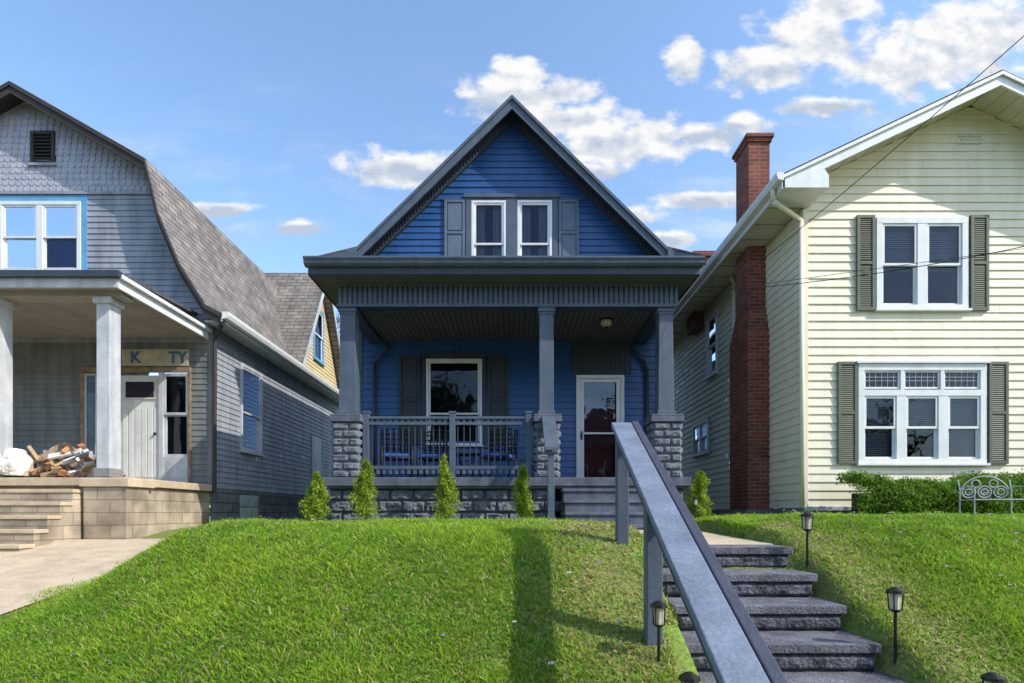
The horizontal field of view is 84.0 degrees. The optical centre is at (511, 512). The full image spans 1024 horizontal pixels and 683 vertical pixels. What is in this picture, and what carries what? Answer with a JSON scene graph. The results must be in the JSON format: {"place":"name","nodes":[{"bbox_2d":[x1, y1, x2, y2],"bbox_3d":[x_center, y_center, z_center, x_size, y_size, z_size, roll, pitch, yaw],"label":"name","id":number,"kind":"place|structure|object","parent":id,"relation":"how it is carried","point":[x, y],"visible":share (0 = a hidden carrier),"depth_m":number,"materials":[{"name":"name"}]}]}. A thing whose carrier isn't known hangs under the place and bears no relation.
{"place":"outdoors","nodes":[
{"label":"outdoors","id":0,"kind":"place"},
{"bbox_2d":[0,539,164,614],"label":"driveway","id":1,"kind":"structure","parent":0,"point":[33,571],"depth_m":7.08,"materials":[{"name":"beige concrete"}]},
{"bbox_2d":[361,311,653,339],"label":"porch ceiling","id":2,"kind":"structure","parent":0,"point":[473,325],"depth_m":10.83,"materials":[{"name":"grey wood"}]},
{"bbox_2d":[0,510,1023,682],"bbox_3d":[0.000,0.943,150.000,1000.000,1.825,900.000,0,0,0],"label":"ground","id":3,"kind":"structure","parent":0,"point":[885,664],"depth_m":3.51,"materials":[{"name":"green plant"}]},
{"bbox_2d":[0,478,211,551],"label":"porch base and steps","id":4,"kind":"object","parent":3,"relation":"on","point":[36,512],"visible":0.71,"depth_m":8.86,"materials":[{"name":"beige stone"}]},
{"bbox_2d":[0,448,33,476],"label":"trash bag","id":5,"kind":"object","parent":4,"relation":"on","point":[16,462],"visible":0.91,"depth_m":9.01,"materials":[{"name":"white plastic"}]},
{"bbox_2d":[0,296,124,477],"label":"porch posts","id":6,"kind":"object","parent":4,"relation":"on","point":[109,308],"visible":0.91,"depth_m":9.04,"materials":[{"name":"white wood"}]},
{"bbox_2d":[0,270,211,339],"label":"porch roof","id":7,"kind":"structure","parent":6,"relation":"on","point":[55,303],"depth_m":9.75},
{"bbox_2d":[14,418,125,477],"bbox_3d":[-7.457,-1.031,9.591,1.751,1.154,1.153,0,0,0],"label":"scrap wood pile","id":8,"kind":"object","parent":4,"relation":"on","point":[54,460],"visible":0.76,"depth_m":9.28,"materials":[{"name":"wood"}]},
{"bbox_2d":[0,102,213,484],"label":"front wall","id":9,"kind":"structure","parent":4,"relation":"on","point":[71,199],"depth_m":11.39,"materials":[{"name":"grey wood"}]},
{"bbox_2d":[49,391,93,453],"bbox_3d":[-13.471,-2.175,15.710,0.022,3.350,8.580,0,0,0],"label":"window","id":10,"kind":"structure","parent":9,"relation":"attached to","point":[90,421],"depth_m":18.18,"materials":[{"name":"grey glass"}]},
{"bbox_2d":[80,349,191,482],"bbox_3d":[-7.520,-1.930,11.525,2.200,2.660,0.350,0,0,0],"label":"entrance","id":11,"kind":"object","parent":9,"relation":"attached to","point":[155,410],"visible":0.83,"depth_m":11.40,"materials":[{"name":"white wood"}]},
{"bbox_2d":[131,351,140,362],"bbox_3d":[-7.497,-3.099,11.354,0.213,0.234,0.008,0,0,0],"label":"letter","id":12,"kind":"object","parent":11,"relation":"attached to","point":[133,356],"visible":1,"depth_m":11.35,"materials":[{"name":"blue paint"}]},
{"bbox_2d":[168,351,177,362],"bbox_3d":[-6.763,-3.099,11.354,0.198,0.234,0.008,0,0,0],"label":"letter","id":13,"kind":"object","parent":11,"relation":"attached to","point":[172,352],"visible":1,"depth_m":11.35,"materials":[{"name":"blue paint"}]},
{"bbox_2d":[178,351,187,362],"bbox_3d":[-6.583,-3.099,11.354,0.226,0.234,0.008,0,0,0],"label":"letter","id":14,"kind":"object","parent":11,"relation":"attached to","point":[182,355],"visible":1,"depth_m":11.35,"materials":[{"name":"blue paint"}]},
{"bbox_2d":[0,81,288,392],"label":"gambrel roof","id":15,"kind":"structure","parent":9,"relation":"on","point":[219,271],"depth_m":12.18,"materials":[{"name":"grey tile"}]},
{"bbox_2d":[305,302,337,388],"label":"dormer wall","id":16,"kind":"structure","parent":15,"relation":"attached to","point":[319,361],"depth_m":17.94,"materials":[{"name":"yellow wood"}]},
{"bbox_2d":[209,480,295,515],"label":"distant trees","id":17,"kind":"object","parent":3,"relation":"on","point":[210,501],"depth_m":63.33,"materials":[{"name":"green plant"}]},
{"bbox_2d":[211,328,338,521],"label":"side wall","id":18,"kind":"structure","parent":3,"relation":"on","point":[254,420],"depth_m":13.82,"materials":[{"name":"grey wood"}]},
{"bbox_2d":[240,495,257,518],"bbox_3d":[-5.979,-0.120,12.940,0.019,0.540,0.880,0,0,0],"label":"glass block window","id":19,"kind":"structure","parent":18,"relation":"attached to","point":[248,501],"depth_m":12.89,"materials":[{"name":"glass"}]},
{"bbox_2d":[204,311,338,492],"bbox_3d":[-5.735,-2.140,15.630,0.530,3.480,9.300,0,0,0],"label":"eave gutter","id":20,"kind":"object","parent":18,"relation":"attached to","point":[235,328],"visible":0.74,"depth_m":12.52,"materials":[{"name":"white paint"}]},
{"bbox_2d":[242,273,339,388],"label":"dormer roof","id":21,"kind":"structure","parent":18,"relation":"on","point":[301,297],"depth_m":16.88,"materials":[{"name":"grey tile"}]},
{"bbox_2d":[298,471,331,520],"bbox_3d":[-3.146,-0.242,9.052,0.539,0.881,0.530,0,0,33],"label":"arborvitae shrub","id":22,"kind":"object","parent":3,"relation":"on","point":[314,502],"visible":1,"depth_m":8.99,"materials":[{"name":"green plant"}]},
{"bbox_2d":[300,315,339,423],"bbox_3d":[-15.135,-7.881,42.014,9.488,16.763,11.226,0,0,0],"label":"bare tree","id":23,"kind":"object","parent":3,"relation":"on","point":[338,318],"visible":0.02,"depth_m":39.51,"materials":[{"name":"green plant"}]},
{"bbox_2d":[346,458,379,519],"bbox_3d":[-2.376,-0.349,9.113,0.587,1.050,0.600,0,0,0],"label":"arborvitae shrub","id":24,"kind":"object","parent":3,"relation":"on","point":[365,476],"visible":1,"depth_m":9.05,"materials":[{"name":"green plant"}]},
{"bbox_2d":[431,453,462,518],"bbox_3d":[-1.070,-0.387,9.117,0.519,1.159,0.538,0,0,29],"label":"arborvitae shrub","id":25,"kind":"object","parent":3,"relation":"on","point":[445,504],"visible":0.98,"depth_m":9.07,"materials":[{"name":"green plant"}]},
{"bbox_2d":[330,489,682,520],"bbox_3d":[-0.090,0.051,9.584,5.960,0.898,0.132,0,0,0],"label":"rock face foundation","id":26,"kind":"object","parent":3,"relation":"on","point":[419,503],"visible":0.31,"depth_m":9.57,"materials":[{"name":"stone"}]},
{"bbox_2d":[322,477,691,518],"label":"porch floor","id":27,"kind":"structure","parent":3,"relation":"on","point":[560,483],"depth_m":9.46,"materials":[{"name":"paint"}]},
{"bbox_2d":[331,424,332,476],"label":"pedestal blocks","id":28,"kind":"structure","parent":27,"relation":"on","point":[332,449],"depth_m":9.62,"materials":[{"name":"grey stone"}]},
{"bbox_2d":[332,422,358,476],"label":"pedestal blocks","id":29,"kind":"structure","parent":27,"relation":"on","point":[342,458],"depth_m":9.59,"materials":[{"name":"grey stone"}]},
{"bbox_2d":[329,414,362,476],"bbox_3d":[-2.810,-1.120,9.810,0.540,1.080,0.500,0,0,0],"label":"pedestal cap","id":30,"kind":"object","parent":27,"relation":"on","point":[345,418],"visible":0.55,"depth_m":9.61,"materials":[{"name":"grey stone"}]},
{"bbox_2d":[337,307,361,414],"bbox_3d":[-2.800,-2.580,9.805,0.330,1.840,0.330,0,0,0],"label":"porch post","id":31,"kind":"object","parent":30,"relation":"on","point":[349,386],"visible":0.88,"depth_m":9.67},
{"bbox_2d":[303,256,704,342],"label":"porch cornice and beam","id":32,"kind":"structure","parent":31,"relation":"on","point":[503,283],"depth_m":9.57,"materials":[{"name":"grey wood"}]},
{"bbox_3d":[-0.130,-4.532,10.495,6.380,0.975,2.590,0,0,0],"label":"porch","id":33,"kind":"object","parent":30,"relation":"on","visible":0},
{"bbox_2d":[372,342,648,474],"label":"downspouts","id":34,"kind":"object","parent":33,"relation":"attached to","point":[637,353],"visible":0.8,"depth_m":11.67,"materials":[{"name":"metal"}]},
{"bbox_2d":[599,317,612,328],"bbox_3d":[1.740,-3.480,10.500,0.257,0.160,0.257,0,0,0],"label":"ceiling light","id":35,"kind":"object","parent":33,"relation":"attached to","point":[606,322],"visible":1,"depth_m":10.43,"materials":[{"name":"glass"}]},
{"bbox_2d":[358,423,362,473],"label":"pedestal blocks","id":36,"kind":"structure","parent":27,"relation":"on","point":[360,427],"depth_m":9.64,"materials":[{"name":"grey stone"}]},
{"bbox_2d":[381,428,412,476],"bbox_3d":[-2.160,-1.102,10.641,0.569,1.044,0.614,0,0,-14],"label":"patio chair","id":37,"kind":"object","parent":27,"relation":"on","point":[393,456],"visible":0.73,"depth_m":10.85,"materials":[{"name":"blue metal"}]},
{"bbox_2d":[417,429,448,476],"bbox_3d":[-1.446,-1.102,10.792,0.569,1.044,0.614,0,0,6],"label":"patio chair","id":38,"kind":"object","parent":27,"relation":"on","point":[430,457],"visible":0.56,"depth_m":11.02,"materials":[{"name":"blue metal"}]},
{"bbox_2d":[362,411,533,476],"bbox_3d":[-1.097,-1.155,9.765,2.935,1.150,0.130,0,0,0],"label":"porch railing","id":39,"kind":"object","parent":27,"relation":"on","point":[452,423],"visible":0.93,"depth_m":9.73,"materials":[{"name":"wood"}]},
{"bbox_2d":[456,452,479,476],"bbox_3d":[-0.850,-0.827,10.500,0.553,0.505,0.553,0,0,0],"label":"patio table","id":40,"kind":"object","parent":27,"relation":"on","point":[466,454],"visible":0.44,"depth_m":10.40,"materials":[{"name":"blue metal"}]},
{"bbox_2d":[480,428,517,476],"bbox_3d":[-0.237,-1.102,10.641,0.569,1.044,0.614,0,0,17],"label":"patio chair","id":41,"kind":"object","parent":27,"relation":"on","point":[497,455],"visible":0.87,"depth_m":10.82,"materials":[{"name":"blue metal"}]},
{"bbox_2d":[359,125,655,476],"bbox_3d":[0.000,-4.255,11.795,6.408,7.710,0.050,0,0,0],"label":"front siding","id":42,"kind":"object","parent":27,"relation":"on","point":[511,159],"visible":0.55,"depth_m":11.79,"materials":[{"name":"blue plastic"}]},
{"bbox_2d":[399,193,581,446],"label":"windows and shutters","id":43,"kind":"structure","parent":42,"relation":"attached to","point":[511,224],"depth_m":11.76,"materials":[{"name":"white paint"}]},
{"bbox_2d":[319,95,705,264],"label":"roof","id":44,"kind":"structure","parent":42,"relation":"attached to","point":[477,143],"depth_m":11.37,"materials":[{"name":"wood"}]},
{"bbox_2d":[571,341,630,476],"bbox_3d":[1.840,-2.060,11.815,1.240,2.960,0.210,0,0,0],"label":"front door","id":45,"kind":"structure","parent":42,"relation":"attached to","point":[599,404],"depth_m":11.77,"materials":[{"name":"white paint"}]},
{"bbox_2d":[532,414,561,471],"bbox_3d":[0.600,-1.120,9.810,0.480,1.080,0.500,0,0,0],"label":"pedestal cap","id":46,"kind":"object","parent":27,"relation":"on","point":[537,418],"visible":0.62,"depth_m":9.61,"materials":[{"name":"grey stone"}]},
{"bbox_2d":[533,423,536,476],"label":"pedestal blocks","id":47,"kind":"structure","parent":46,"relation":"attached to","point":[534,453],"depth_m":9.66,"materials":[{"name":"grey stone"}]},
{"bbox_2d":[537,307,554,413],"bbox_3d":[0.587,-2.580,9.785,0.295,1.840,0.295,0,0,0],"label":"porch post","id":48,"kind":"object","parent":46,"relation":"on","point":[545,315],"visible":0.85,"depth_m":9.66,"materials":[{"name":"grey wood"}]},
{"bbox_2d":[536,422,558,476],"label":"pedestal blocks","id":49,"kind":"structure","parent":46,"relation":"attached to","point":[541,458],"depth_m":9.59,"materials":[{"name":"grey stone"}]},
{"bbox_2d":[558,423,560,476],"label":"pedestal blocks","id":50,"kind":"structure","parent":46,"relation":"attached to","point":[559,432],"depth_m":9.62,"materials":[{"name":"grey stone"}]},
{"bbox_2d":[644,414,683,476],"bbox_3d":[2.620,-1.120,9.810,0.560,1.080,0.500,0,0,0],"label":"pedestal cap","id":51,"kind":"object","parent":27,"relation":"on","point":[664,418],"visible":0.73,"depth_m":9.61,"materials":[{"name":"grey stone"}]},
{"bbox_2d":[646,423,653,445],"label":"pedestal blocks","id":52,"kind":"structure","parent":51,"relation":"attached to","point":[649,428],"depth_m":9.68,"materials":[{"name":"grey stone"}]},
{"bbox_2d":[653,307,675,413],"bbox_3d":[2.620,-2.580,9.795,0.310,1.840,0.310,0,0,0],"label":"porch post","id":53,"kind":"object","parent":51,"relation":"on","point":[664,385],"visible":0.87,"depth_m":9.67,"materials":[{"name":"grey wood"}]},
{"bbox_2d":[653,422,680,476],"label":"pedestal blocks","id":54,"kind":"structure","parent":51,"relation":"attached to","point":[674,458],"depth_m":9.59,"materials":[{"name":"grey stone"}]},
{"bbox_2d":[680,424,682,476],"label":"pedestal blocks","id":55,"kind":"structure","parent":51,"relation":"attached to","point":[681,450],"depth_m":9.62,"materials":[{"name":"grey stone"}]},
{"bbox_2d":[1,510,1017,682],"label":"lawn flowers","id":56,"kind":"object","parent":3,"relation":"on","point":[549,662],"visible":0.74,"depth_m":4.24,"materials":[{"name":"white plant"}]},
{"bbox_2d":[510,463,536,518],"bbox_3d":[0.183,-0.305,9.091,0.452,0.991,0.453,0,0,0],"label":"arborvitae shrub","id":57,"kind":"object","parent":3,"relation":"on","point":[522,499],"visible":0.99,"depth_m":9.05,"materials":[{"name":"green plant"}]},
{"bbox_2d":[542,416,558,519],"bbox_3d":[0.610,-0.679,9.140,0.220,1.958,0.960,0,0,0],"label":"step handrail","id":58,"kind":"object","parent":3,"relation":"on","point":[551,442],"visible":0.84,"depth_m":8.72,"materials":[{"name":"paint"}]},
{"bbox_2d":[560,489,642,529],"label":"porch steps","id":59,"kind":"structure","parent":3,"relation":"on","point":[590,504],"depth_m":8.90,"materials":[{"name":"paint"}]},
{"bbox_2d":[650,600,667,661],"bbox_3d":[0.800,0.791,3.100,0.095,0.619,0.095,0,0,0],"label":"garden path light","id":60,"kind":"object","parent":3,"relation":"on","point":[658,607],"visible":0.96,"depth_m":3.08,"materials":[{"name":"metal"}]},
{"bbox_2d":[678,671,700,682],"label":"garden path light","id":61,"kind":"object","parent":3,"relation":"on","point":[688,677],"visible":1,"depth_m":2.47,"materials":[{"name":"metal"}]},
{"bbox_2d":[692,497,697,517],"bbox_3d":[2.900,0.064,9.000,0.095,0.619,0.095,0,0,0],"label":"garden path light","id":62,"kind":"object","parent":3,"relation":"on","point":[695,500],"visible":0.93,"depth_m":8.98,"materials":[{"name":"metal"}]},
{"bbox_2d":[683,470,712,516],"bbox_3d":[2.989,-0.285,9.189,0.526,0.849,0.535,0,0,0],"label":"arborvitae shrub","id":63,"kind":"object","parent":3,"relation":"on","point":[698,489],"visible":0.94,"depth_m":9.15,"materials":[{"name":"green plant"}]},
{"bbox_2d":[611,421,787,682],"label":"stair handrail","id":64,"kind":"object","parent":3,"relation":"on","point":[734,646],"visible":0.92,"depth_m":2.69,"materials":[{"name":"paint"}]},
{"bbox_2d":[687,133,773,514],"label":"brick chimneys","id":65,"kind":"object","parent":3,"relation":"on","point":[749,417],"visible":0.59,"depth_m":10.75,"materials":[{"name":"red brick"}]},
{"bbox_2d":[673,208,801,515],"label":"side wall","id":66,"kind":"structure","parent":3,"relation":"on","point":[701,393],"depth_m":12.57,"materials":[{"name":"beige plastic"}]},
{"bbox_2d":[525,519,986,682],"bbox_3d":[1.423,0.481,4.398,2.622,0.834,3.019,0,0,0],"label":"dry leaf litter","id":67,"kind":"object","parent":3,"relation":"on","point":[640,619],"visible":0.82,"depth_m":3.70,"materials":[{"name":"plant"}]},
{"bbox_2d":[663,545,908,682],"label":"yard steps","id":68,"kind":"structure","parent":3,"relation":"on","point":[806,638],"depth_m":3.60,"materials":[{"name":"grey stone"}]},
{"bbox_2d":[800,512,814,567],"bbox_3d":[2.180,0.306,4.200,0.095,0.619,0.095,0,0,0],"label":"garden path light","id":69,"kind":"object","parent":3,"relation":"on","point":[807,518],"visible":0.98,"depth_m":4.19,"materials":[{"name":"metal"}]},
{"bbox_2d":[885,587,905,664],"bbox_3d":[2.170,0.731,3.220,0.095,0.619,0.095,0,0,0],"label":"garden path light","id":70,"kind":"object","parent":3,"relation":"on","point":[895,594],"visible":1,"depth_m":3.21,"materials":[{"name":"metal"}]},
{"bbox_2d":[800,108,1023,513],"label":"front wall","id":71,"kind":"structure","parent":3,"relation":"on","point":[884,394],"depth_m":9.38,"materials":[{"name":"beige plastic"}]},
{"bbox_2d":[673,69,1023,342],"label":"roof and cornice","id":72,"kind":"structure","parent":71,"relation":"on","point":[763,221],"depth_m":9.19,"materials":[{"name":"white"}]},
{"bbox_2d":[730,188,804,505],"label":"downspouts","id":73,"kind":"object","parent":72,"relation":"attached to","point":[785,209],"visible":0.87,"depth_m":9.30,"materials":[{"name":"beige plastic"}]},
{"bbox_2d":[828,90,1023,170],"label":"soffit seams","id":74,"kind":"object","parent":72,"relation":"attached to","point":[936,120],"visible":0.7,"depth_m":9.23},
{"bbox_2d":[835,468,1023,514],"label":"boxwood hedge","id":75,"kind":"object","parent":3,"relation":"on","point":[887,495],"visible":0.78,"depth_m":8.57,"materials":[{"name":"green plant"}]},
{"bbox_2d":[957,476,1023,513],"bbox_3d":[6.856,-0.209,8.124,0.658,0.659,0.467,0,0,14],"label":"garden bench","id":76,"kind":"object","parent":3,"relation":"on","point":[995,487],"visible":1,"depth_m":8.27,"materials":[{"name":"grey metal"}]},
{"bbox_2d":[980,672,1006,682],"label":"garden path light","id":77,"kind":"object","parent":3,"relation":"on","point":[991,677],"visible":1,"depth_m":2.58,"materials":[{"name":"metal"}]},
{"bbox_2d":[0,0,1023,511],"label":"sky","id":78,"kind":"structure","parent":0,"point":[296,128],"materials":[{"name":"blue"}]},
{"bbox_2d":[638,530,772,544],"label":"concrete path","id":79,"kind":"structure","parent":0,"point":[714,539],"depth_m":5.18,"materials":[{"name":"beige concrete"}]},
{"bbox_2d":[699,248,1023,292],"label":"service wire","id":80,"kind":"object","parent":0,"point":[871,269],"visible":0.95,"depth_m":7.99,"materials":[{"name":"rubber"}]},
{"bbox_2d":[704,246,1023,290],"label":"service wire","id":81,"kind":"object","parent":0,"point":[866,274],"visible":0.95,"depth_m":8.09,"materials":[{"name":"rubber"}]},
{"bbox_2d":[759,36,1023,262],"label":"service wire","id":82,"kind":"object","parent":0,"point":[900,143],"visible":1,"depth_m":7.78,"materials":[{"name":"rubber"}]}
]}

